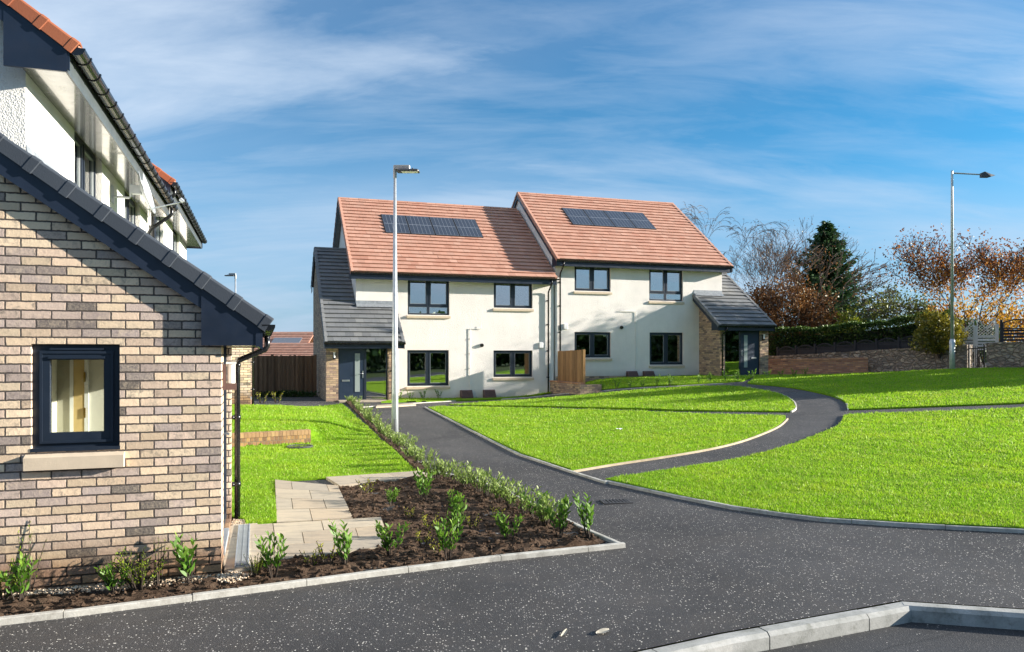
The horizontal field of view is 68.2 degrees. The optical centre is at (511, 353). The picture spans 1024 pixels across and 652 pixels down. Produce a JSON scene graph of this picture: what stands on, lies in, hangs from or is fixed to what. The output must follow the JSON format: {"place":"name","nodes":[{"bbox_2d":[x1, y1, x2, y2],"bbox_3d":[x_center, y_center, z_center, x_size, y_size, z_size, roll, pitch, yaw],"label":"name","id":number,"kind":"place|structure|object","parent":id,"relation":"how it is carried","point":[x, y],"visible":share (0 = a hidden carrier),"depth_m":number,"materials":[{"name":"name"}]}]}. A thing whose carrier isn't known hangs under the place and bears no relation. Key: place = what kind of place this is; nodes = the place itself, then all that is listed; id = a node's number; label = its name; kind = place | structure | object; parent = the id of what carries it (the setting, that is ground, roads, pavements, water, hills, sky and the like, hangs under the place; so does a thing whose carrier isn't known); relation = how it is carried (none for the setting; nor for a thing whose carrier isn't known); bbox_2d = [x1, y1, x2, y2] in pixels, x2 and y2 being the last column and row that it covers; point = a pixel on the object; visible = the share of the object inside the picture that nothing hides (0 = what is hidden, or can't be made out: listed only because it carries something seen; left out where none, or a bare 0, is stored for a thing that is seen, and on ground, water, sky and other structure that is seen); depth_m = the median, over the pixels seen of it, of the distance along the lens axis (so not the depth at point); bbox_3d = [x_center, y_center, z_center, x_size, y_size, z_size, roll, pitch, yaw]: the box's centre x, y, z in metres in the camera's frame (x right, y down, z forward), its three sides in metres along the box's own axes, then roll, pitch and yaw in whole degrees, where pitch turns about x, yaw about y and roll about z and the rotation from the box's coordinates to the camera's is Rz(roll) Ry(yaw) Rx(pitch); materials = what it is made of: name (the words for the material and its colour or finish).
{"place":"outdoors","nodes":[
{"label":"outdoors","id":0,"kind":"place"},
{"bbox_2d":[225,523,256,573],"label":"paving","id":1,"kind":"structure","parent":0,"point":[232,543],"depth_m":7.58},
{"bbox_2d":[0,475,604,616],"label":"soil bed","id":2,"kind":"object","parent":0,"point":[330,566],"visible":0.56,"depth_m":7.79,"materials":[{"name":"soil"}]},
{"bbox_2d":[0,558,27,599],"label":"lime shrub","id":3,"kind":"object","parent":2,"relation":"on","point":[7,595],"visible":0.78,"depth_m":6.07,"materials":[{"name":"green plant"}]},
{"bbox_2d":[0,551,38,600],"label":"laurel shrub","id":4,"kind":"object","parent":2,"relation":"on","point":[22,566],"visible":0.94,"depth_m":6.06,"materials":[{"name":"green plant"}]},
{"bbox_2d":[18,520,46,594],"bbox_3d":[-4.010,1.716,6.296,0.129,0.646,0.201,0,0,29],"label":"tall weed","id":5,"kind":"object","parent":2,"relation":"on","point":[29,552],"visible":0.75,"depth_m":6.30,"materials":[{"name":"green plant"}]},
{"bbox_2d":[93,561,129,595],"bbox_3d":[-3.292,1.879,6.267,0.290,0.282,0.220,0,0,13],"label":"laurel shrub","id":6,"kind":"object","parent":2,"relation":"on","point":[110,581],"visible":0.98,"depth_m":6.25,"materials":[{"name":"green plant"}]},
{"bbox_2d":[111,547,169,589],"bbox_3d":[-3.151,1.831,6.425,0.478,0.400,0.426,0,0,18],"label":"lime shrub","id":7,"kind":"object","parent":2,"relation":"on","point":[132,581],"visible":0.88,"depth_m":6.34,"materials":[{"name":"green plant"}]},
{"bbox_2d":[143,536,165,586],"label":"tall weed","id":8,"kind":"object","parent":2,"relation":"on","point":[157,578],"visible":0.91,"depth_m":6.43,"materials":[{"name":"green plant"}]},
{"bbox_2d":[170,532,197,582],"bbox_3d":[-2.850,1.786,6.549,0.225,0.476,0.259,0,0,11],"label":"laurel shrub","id":9,"kind":"object","parent":2,"relation":"on","point":[186,569],"visible":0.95,"depth_m":6.53,"materials":[{"name":"green plant"}]},
{"bbox_2d":[241,554,264,576],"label":"lime shrub","id":10,"kind":"object","parent":2,"relation":"on","point":[257,570],"visible":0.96,"depth_m":6.74,"materials":[{"name":"green plant"}]},
{"bbox_2d":[254,531,288,577],"bbox_3d":[-2.159,1.807,6.803,0.298,0.429,0.268,0,0,-16],"label":"laurel shrub","id":11,"kind":"object","parent":2,"relation":"on","point":[267,554],"visible":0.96,"depth_m":6.78,"materials":[{"name":"green plant"}]},
{"bbox_2d":[316,540,341,561],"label":"weed","id":12,"kind":"object","parent":2,"relation":"on","point":[323,557],"visible":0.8,"depth_m":7.15,"materials":[{"name":"green plant"}]},
{"bbox_2d":[328,518,352,564],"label":"laurel shrub","id":13,"kind":"object","parent":2,"relation":"on","point":[344,540],"visible":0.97,"depth_m":7.04,"materials":[{"name":"green plant"}]},
{"bbox_2d":[372,519,409,554],"bbox_3d":[-1.187,1.829,7.431,0.379,0.369,0.287,0,0,-5],"label":"laurel shrub","id":14,"kind":"object","parent":2,"relation":"on","point":[383,535],"visible":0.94,"depth_m":7.41,"materials":[{"name":"green plant"}]},
{"bbox_2d":[385,486,399,506],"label":"laurel shrub","id":15,"kind":"object","parent":2,"relation":"on","point":[394,496],"visible":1,"depth_m":9.74,"materials":[{"name":"green plant"}]},
{"bbox_2d":[413,467,435,500],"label":"laurel shrub","id":16,"kind":"object","parent":2,"relation":"on","point":[420,486],"visible":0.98,"depth_m":10.02,"materials":[{"name":"green plant"}]},
{"bbox_2d":[422,455,448,478],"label":"laurel shrub","id":17,"kind":"object","parent":2,"relation":"on","point":[435,468],"visible":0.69,"depth_m":11.75,"materials":[{"name":"green plant"}]},
{"bbox_2d":[437,458,454,479],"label":"laurel shrub","id":18,"kind":"object","parent":2,"relation":"on","point":[442,470],"visible":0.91,"depth_m":11.51,"materials":[{"name":"green plant"}]},
{"bbox_2d":[433,517,462,559],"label":"laurel shrub","id":19,"kind":"object","parent":2,"relation":"on","point":[442,536],"visible":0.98,"depth_m":7.33,"materials":[{"name":"green plant"}]},
{"bbox_2d":[447,489,463,517],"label":"laurel shrub","id":20,"kind":"object","parent":2,"relation":"on","point":[455,498],"visible":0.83,"depth_m":8.96,"materials":[{"name":"green plant"}]},
{"bbox_2d":[441,459,470,484],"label":"laurel shrub","id":21,"kind":"object","parent":2,"relation":"on","point":[457,469],"visible":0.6,"depth_m":11.24,"materials":[{"name":"green plant"}]},
{"bbox_2d":[446,500,466,535],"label":"laurel shrub","id":22,"kind":"object","parent":2,"relation":"on","point":[455,514],"visible":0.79,"depth_m":8.09,"materials":[{"name":"green plant"}]},
{"bbox_2d":[452,462,480,487],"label":"laurel shrub","id":23,"kind":"object","parent":2,"relation":"on","point":[465,480],"visible":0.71,"depth_m":10.89,"materials":[{"name":"green plant"}]},
{"bbox_2d":[466,466,491,491],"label":"laurel shrub","id":24,"kind":"object","parent":2,"relation":"on","point":[479,473],"visible":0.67,"depth_m":10.54,"materials":[{"name":"green plant"}]},
{"bbox_2d":[474,471,503,496],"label":"laurel shrub","id":25,"kind":"object","parent":2,"relation":"on","point":[485,489],"visible":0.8,"depth_m":10.24,"materials":[{"name":"green plant"}]},
{"bbox_2d":[489,475,515,502],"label":"laurel shrub","id":26,"kind":"object","parent":2,"relation":"on","point":[496,492],"visible":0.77,"depth_m":9.86,"materials":[{"name":"green plant"}]},
{"bbox_2d":[494,510,523,539],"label":"laurel shrub","id":27,"kind":"object","parent":2,"relation":"on","point":[503,525],"visible":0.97,"depth_m":7.88,"materials":[{"name":"green plant"}]},
{"bbox_2d":[497,479,522,507],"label":"laurel shrub","id":28,"kind":"object","parent":2,"relation":"on","point":[508,500],"visible":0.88,"depth_m":9.53,"materials":[{"name":"green plant"}]},
{"bbox_2d":[503,484,541,514],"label":"laurel shrub","id":29,"kind":"object","parent":2,"relation":"on","point":[523,504],"visible":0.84,"depth_m":9.16,"materials":[{"name":"green plant"}]},
{"bbox_2d":[521,490,550,519],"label":"laurel shrub","id":30,"kind":"object","parent":2,"relation":"on","point":[530,506],"visible":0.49,"depth_m":8.89,"materials":[{"name":"green plant"}]},
{"bbox_2d":[530,491,563,525],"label":"laurel shrub","id":31,"kind":"object","parent":2,"relation":"on","point":[545,516],"visible":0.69,"depth_m":8.53,"materials":[{"name":"green plant"}]},
{"bbox_2d":[544,494,572,537],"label":"laurel shrub","id":32,"kind":"object","parent":2,"relation":"on","point":[562,512],"visible":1,"depth_m":8.09,"materials":[{"name":"green plant"}]},
{"bbox_2d":[572,491,594,537],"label":"laurel shrub","id":33,"kind":"object","parent":2,"relation":"on","point":[589,517],"visible":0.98,"depth_m":8.05,"materials":[{"name":"green plant"}]},
{"bbox_2d":[224,517,388,570],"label":"paving","id":34,"kind":"structure","parent":0,"point":[302,537],"depth_m":8.10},
{"bbox_2d":[234,524,249,567],"bbox_3d":[-2.773,1.966,7.800,0.124,0.042,1.754,0,0,-19],"label":"drain channel","id":35,"kind":"object","parent":34,"relation":"on","point":[242,545],"visible":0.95,"depth_m":7.63,"materials":[{"name":"metal"}]},
{"bbox_2d":[275,480,352,522],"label":"paving","id":36,"kind":"structure","parent":0,"point":[312,501],"depth_m":9.89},
{"bbox_2d":[232,404,415,523],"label":"lawn","id":37,"kind":"structure","parent":0,"point":[313,433],"depth_m":13.73,"materials":[{"name":"plant"}]},
{"bbox_2d":[232,429,310,447],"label":"retaining wall","id":38,"kind":"structure","parent":37,"relation":"on","point":[276,437],"depth_m":15.79,"materials":[{"name":"brick"}]},
{"bbox_2d":[232,367,1023,528],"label":"grass","id":39,"kind":"structure","parent":37,"relation":"on","point":[500,418],"depth_m":14.94,"materials":[{"name":"plant"}]},
{"bbox_2d":[326,471,427,486],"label":"paving","id":40,"kind":"structure","parent":0,"point":[349,480],"depth_m":11.76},
{"bbox_2d":[346,401,427,471],"bbox_3d":[-3.595,1.834,19.681,0.357,0.355,15.157,0,0,-17],"label":"soil bed","id":41,"kind":"object","parent":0,"point":[412,462],"visible":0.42,"depth_m":15.57,"materials":[{"name":"soil"}]},
{"bbox_2d":[409,444,426,463],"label":"laurel shrub","id":42,"kind":"object","parent":41,"relation":"on","point":[416,458],"visible":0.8,"depth_m":13.15,"materials":[{"name":"green plant"}]},
{"bbox_2d":[416,448,438,465],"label":"laurel shrub","id":43,"kind":"object","parent":41,"relation":"on","point":[429,457],"visible":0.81,"depth_m":12.74,"materials":[{"name":"green plant"}]},
{"bbox_2d":[0,355,1023,651],"bbox_3d":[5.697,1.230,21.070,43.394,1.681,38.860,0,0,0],"label":"path","id":44,"kind":"structure","parent":0,"point":[676,569],"depth_m":6.52,"materials":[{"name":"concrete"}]},
{"bbox_2d":[2,570,251,598],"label":"gravel","id":45,"kind":"structure","parent":44,"relation":"on","point":[170,580],"depth_m":6.46,"materials":[{"name":"gravel"}]},
{"bbox_2d":[0,0,274,596],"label":"semi detached house","id":46,"kind":"structure","parent":44,"relation":"on","point":[123,332],"depth_m":6.59,"materials":[{"name":"brown brick"}]},
{"bbox_2d":[23,344,124,470],"bbox_3d":[-3.718,0.449,6.462,0.749,1.053,0.185,0,0,-18],"label":"window","id":47,"kind":"structure","parent":46,"relation":"in","point":[44,440],"depth_m":6.44,"materials":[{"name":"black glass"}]},
{"bbox_2d":[73,360,85,431],"bbox_3d":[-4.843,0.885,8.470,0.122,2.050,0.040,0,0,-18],"label":"inner door","id":48,"kind":"structure","parent":46,"relation":"in","point":[79,376],"depth_m":8.46,"materials":[{"name":"beige wood"}]},
{"bbox_2d":[74,131,95,197],"bbox_3d":[-5.749,-2.130,10.081,0.105,1.436,1.676,0,0,-18],"label":"window","id":49,"kind":"structure","parent":46,"relation":"in","point":[84,158],"depth_m":10.16,"materials":[{"name":"black glass"}]},
{"bbox_2d":[125,192,134,223],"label":"window","id":50,"kind":"structure","parent":46,"relation":"in","point":[129,203],"depth_m":13.79,"materials":[{"name":"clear glass"}]},
{"bbox_2d":[147,163,253,404],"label":"semi detached house","id":51,"kind":"structure","parent":44,"relation":"on","point":[179,231],"depth_m":20.17,"materials":[{"name":"white paint"}]},
{"bbox_2d":[254,332,312,355],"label":"distant house","id":52,"kind":"structure","parent":44,"relation":"on","point":[291,343],"depth_m":64.08,"materials":[{"name":"red tile"}]},
{"bbox_2d":[254,355,316,396],"bbox_3d":[-10.116,1.060,30.338,4.440,2.020,0.175,0,0,-18],"label":"timber fence","id":53,"kind":"object","parent":44,"relation":"on","point":[285,373],"visible":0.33,"depth_m":30.66,"materials":[{"name":"brown wood"}]},
{"bbox_2d":[255,389,319,396],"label":"shrub","id":54,"kind":"object","parent":44,"relation":"on","point":[298,394],"visible":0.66,"depth_m":30.10,"materials":[{"name":"plant"}]},
{"bbox_2d":[0,542,624,625],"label":"kerb","id":55,"kind":"structure","parent":44,"relation":"on","point":[47,615],"depth_m":6.50,"materials":[{"name":"concrete"}]},
{"bbox_2d":[392,165,419,433],"bbox_3d":[-2.528,-1.081,17.944,0.663,6.762,0.260,0,0,0],"label":"street lamp","id":56,"kind":"object","parent":44,"relation":"on","point":[401,169],"visible":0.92,"depth_m":17.89,"materials":[{"name":"white"}]},
{"bbox_2d":[311,197,558,400],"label":"semi detached house","id":57,"kind":"structure","parent":44,"relation":"on","point":[475,299],"depth_m":30.80,"materials":[{"name":"white paint"}]},
{"bbox_2d":[340,348,363,399],"bbox_3d":[-5.825,0.776,27.541,0.876,1.968,0.123,0,0,-18],"label":"door","id":58,"kind":"structure","parent":57,"relation":"in","point":[351,359],"depth_m":27.55,"materials":[{"name":"blue"}]},
{"bbox_2d":[406,350,449,389],"bbox_3d":[-3.341,0.646,30.099,1.760,1.548,0.220,0,0,-18],"label":"window","id":59,"kind":"structure","parent":57,"relation":"in","point":[427,352],"depth_m":30.11,"materials":[{"name":"grey glass"}]},
{"bbox_2d":[407,281,450,317],"bbox_3d":[-3.322,-2.184,30.106,1.760,1.568,0.220,0,0,-18],"label":"window","id":60,"kind":"structure","parent":57,"relation":"in","point":[428,304],"depth_m":30.13,"materials":[{"name":"grey glass"}]},
{"bbox_2d":[493,283,533,311],"bbox_3d":[0.041,-2.349,31.212,1.760,1.218,0.220,0,0,-18],"label":"window","id":61,"kind":"structure","parent":57,"relation":"in","point":[512,286],"depth_m":31.21,"materials":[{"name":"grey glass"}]},
{"bbox_2d":[493,351,533,379],"bbox_3d":[0.036,0.491,31.209,1.770,1.218,0.220,0,0,-18],"label":"window","id":62,"kind":"structure","parent":57,"relation":"in","point":[512,353],"depth_m":31.24,"materials":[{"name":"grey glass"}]},
{"bbox_2d":[404,448,618,542],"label":"kerb","id":63,"kind":"structure","parent":44,"relation":"on","point":[605,538],"depth_m":8.19,"materials":[{"name":"concrete"}]},
{"bbox_2d":[424,407,607,483],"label":"kerb","id":64,"kind":"structure","parent":44,"relation":"on","point":[538,460],"depth_m":13.73,"materials":[{"name":"concrete"}]},
{"bbox_2d":[364,383,722,406],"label":"kerb","id":65,"kind":"structure","parent":44,"relation":"on","point":[568,393],"depth_m":28.37,"materials":[{"name":"concrete"}]},
{"bbox_2d":[549,349,601,394],"bbox_3d":[2.457,0.941,29.879,0.880,2.178,3.190,0,0,-18],"label":"timber screen","id":66,"kind":"object","parent":44,"relation":"on","point":[571,372],"visible":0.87,"depth_m":29.41,"materials":[{"name":"orange wood"}]},
{"bbox_2d":[599,499,632,504],"bbox_3d":[1.355,1.937,9.853,0.380,0.028,0.260,0,0,-8],"label":"drain grate","id":67,"kind":"object","parent":44,"relation":"on","point":[608,501],"visible":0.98,"depth_m":9.82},
{"bbox_2d":[511,192,776,381],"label":"semi detached house","id":68,"kind":"structure","parent":44,"relation":"on","point":[647,288],"depth_m":33.38,"materials":[{"name":"white paint"}]},
{"bbox_2d":[574,267,611,294],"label":"window","id":69,"kind":"structure","parent":68,"relation":"in","point":[591,270],"depth_m":32.35,"materials":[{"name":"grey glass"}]},
{"bbox_2d":[575,332,611,360],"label":"window","id":70,"kind":"structure","parent":68,"relation":"in","point":[591,357],"depth_m":32.37,"materials":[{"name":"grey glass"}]},
{"bbox_2d":[648,270,684,303],"bbox_3d":[6.795,-2.974,33.433,1.760,1.568,0.220,0,0,-18],"label":"window","id":71,"kind":"structure","parent":68,"relation":"in","point":[657,301],"depth_m":33.44,"materials":[{"name":"grey glass"}]},
{"bbox_2d":[649,332,684,367],"bbox_3d":[6.814,-0.144,33.438,1.760,1.548,0.220,0,0,-18],"label":"window","id":72,"kind":"structure","parent":68,"relation":"in","point":[665,364],"depth_m":33.47,"materials":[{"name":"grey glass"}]},
{"bbox_2d":[741,331,757,374],"bbox_3d":[10.332,-0.014,32.854,0.876,1.968,0.123,0,0,-18],"label":"door","id":73,"kind":"structure","parent":68,"relation":"in","point":[749,339],"depth_m":32.87,"materials":[{"name":"grey"}]},
{"bbox_2d":[572,418,787,471],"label":"kerb","id":74,"kind":"structure","parent":44,"relation":"on","point":[667,456],"depth_m":13.35,"materials":[{"name":"concrete"}]},
{"bbox_2d":[680,204,793,275],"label":"birch tree","id":75,"kind":"object","parent":44,"relation":"on","point":[696,217],"visible":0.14,"depth_m":46.90,"materials":[{"name":"brown plant"}]},
{"bbox_2d":[744,281,793,353],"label":"beech tree","id":76,"kind":"object","parent":44,"relation":"on","point":[765,304],"visible":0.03,"depth_m":43.44,"materials":[{"name":"brown plant"}]},
{"bbox_2d":[742,261,840,355],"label":"beech tree","id":77,"kind":"object","parent":44,"relation":"on","point":[805,307],"visible":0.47,"depth_m":41.30,"materials":[{"name":"brown plant"}]},
{"bbox_2d":[726,217,865,307],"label":"birch tree","id":78,"kind":"object","parent":44,"relation":"on","point":[762,262],"visible":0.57,"depth_m":48.45,"materials":[{"name":"brown plant"}]},
{"bbox_2d":[604,480,1023,532],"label":"kerb","id":79,"kind":"structure","parent":44,"relation":"on","point":[881,523],"depth_m":8.55,"materials":[{"name":"concrete"}]},
{"bbox_2d":[768,357,867,374],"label":"brick wall","id":80,"kind":"structure","parent":44,"relation":"on","point":[831,365],"depth_m":34.05,"materials":[{"name":"brick"}]},
{"bbox_2d":[748,238,897,332],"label":"birch tree","id":81,"kind":"object","parent":44,"relation":"on","point":[786,257],"visible":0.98,"depth_m":40.05,"materials":[{"name":"brown plant"}]},
{"bbox_2d":[794,302,851,335],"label":"beech tree","id":82,"kind":"object","parent":44,"relation":"on","point":[830,320],"visible":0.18,"depth_m":40.21,"materials":[{"name":"brown plant"}]},
{"bbox_2d":[771,220,887,330],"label":"conifer tree","id":83,"kind":"object","parent":44,"relation":"on","point":[828,228],"visible":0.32,"depth_m":44.22,"materials":[{"name":"green plant"}]},
{"bbox_2d":[824,308,865,333],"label":"laurel bush","id":84,"kind":"object","parent":44,"relation":"on","point":[854,318],"visible":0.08,"depth_m":39.07,"materials":[{"name":"green plant"}]},
{"bbox_2d":[776,336,923,355],"bbox_3d":[15.402,0.100,35.000,0.090,1.800,6.697,0,0,-43],"label":"panel fence","id":85,"kind":"object","parent":44,"relation":"on","point":[862,346],"visible":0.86,"depth_m":34.87,"materials":[{"name":"brown wood"}]},
{"bbox_2d":[768,309,949,355],"bbox_3d":[16.460,-0.276,35.923,2.469,3.392,8.603,0,0,-43],"label":"hedge","id":86,"kind":"object","parent":44,"relation":"on","point":[887,330],"visible":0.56,"depth_m":36.37,"materials":[{"name":"plant"}]},
{"bbox_2d":[768,345,972,372],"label":"stone wall","id":87,"kind":"structure","parent":44,"relation":"on","point":[895,360],"depth_m":32.72,"materials":[{"name":"stone"}]},
{"bbox_2d":[908,308,969,358],"bbox_3d":[17.633,-0.841,31.141,2.428,2.116,2.091,0,0,0],"label":"round bush","id":88,"kind":"object","parent":87,"relation":"on","point":[937,340],"visible":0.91,"depth_m":30.94,"materials":[{"name":"green plant"}]},
{"bbox_2d":[968,344,984,367],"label":"iron gate","id":89,"kind":"structure","parent":87,"relation":"attached to","point":[977,348],"depth_m":30.32,"materials":[{"name":"metal"}]},
{"bbox_2d":[828,280,944,327],"bbox_3d":[20.044,-1.617,40.605,6.030,5.249,4.742,0,0,0],"label":"willow tree","id":90,"kind":"object","parent":44,"relation":"on","point":[883,306],"visible":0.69,"depth_m":39.95,"materials":[{"name":"green plant"}]},
{"bbox_2d":[871,223,1023,366],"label":"cherry tree","id":91,"kind":"object","parent":44,"relation":"on","point":[1015,264],"visible":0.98,"depth_m":32.64,"materials":[{"name":"orange plant"}]},
{"bbox_2d":[949,170,994,368],"bbox_3d":[18.070,-3.058,29.700,1.785,8.236,0.260,0,0,0],"label":"street lamp","id":92,"kind":"object","parent":44,"relation":"on","point":[952,340],"visible":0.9,"depth_m":29.66,"materials":[{"name":"metal"}]},
{"bbox_2d":[928,278,1023,363],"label":"maple tree","id":93,"kind":"object","parent":44,"relation":"on","point":[1007,318],"visible":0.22,"depth_m":35.73,"materials":[{"name":"orange plant"}]},
{"bbox_2d":[959,317,998,364],"bbox_3d":[19.182,-0.456,31.300,1.628,2.052,0.090,0,0,23],"label":"trellis fence","id":94,"kind":"object","parent":44,"relation":"on","point":[975,337],"visible":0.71,"depth_m":31.23,"materials":[{"name":"wood"}]},
{"bbox_2d":[961,318,1006,362],"bbox_3d":[20.777,-0.498,34.196,3.148,2.280,1.626,0,0,0],"label":"fence","id":95,"kind":"object","parent":44,"relation":"on","point":[975,324],"visible":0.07,"depth_m":33.87,"materials":[{"name":"grey wood"}]},
{"bbox_2d":[985,289,1023,341],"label":"maple tree","id":96,"kind":"object","parent":44,"relation":"on","point":[1020,313],"visible":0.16,"depth_m":37.90,"materials":[{"name":"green plant"}]},
{"bbox_2d":[986,341,1023,367],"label":"stone wall","id":97,"kind":"structure","parent":44,"relation":"on","point":[1004,354],"depth_m":29.30,"materials":[{"name":"stone"}]},
{"bbox_2d":[1000,319,1023,341],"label":"panel fence","id":98,"kind":"object","parent":44,"relation":"on","point":[1002,333],"visible":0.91,"depth_m":29.78,"materials":[{"name":"brown wood"}]},
{"bbox_2d":[24,0,1023,344],"label":"sky","id":99,"kind":"structure","parent":0,"point":[858,115],"materials":[{"name":"blue"}]},
{"bbox_2d":[381,376,756,402],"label":"lawn","id":100,"kind":"structure","parent":0,"point":[499,398],"depth_m":29.15,"materials":[{"name":"plant"}]},
{"bbox_2d":[428,406,785,469],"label":"lawn","id":101,"kind":"structure","parent":0,"point":[602,463],"depth_m":16.05,"materials":[{"name":"plant"}]},
{"bbox_2d":[448,385,794,411],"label":"lawn","id":102,"kind":"structure","parent":0,"point":[651,408],"depth_m":23.72,"materials":[{"name":"plant"}]},
{"bbox_2d":[747,368,1023,409],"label":"lawn","id":103,"kind":"structure","parent":0,"point":[925,404],"depth_m":23.02,"materials":[{"name":"plant"}]},
{"bbox_2d":[761,622,1023,651],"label":"road","id":104,"kind":"structure","parent":0,"point":[916,637],"depth_m":5.55,"materials":[{"name":"asphalt"}]},
{"bbox_2d":[639,602,910,651],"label":"kerb","id":105,"kind":"structure","parent":104,"relation":"on","point":[779,635],"depth_m":5.56,"materials":[{"name":"concrete"}]},
{"bbox_2d":[902,601,1023,629],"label":"kerb","id":106,"kind":"structure","parent":104,"relation":"on","point":[976,616],"depth_m":5.83,"materials":[{"name":"concrete"}]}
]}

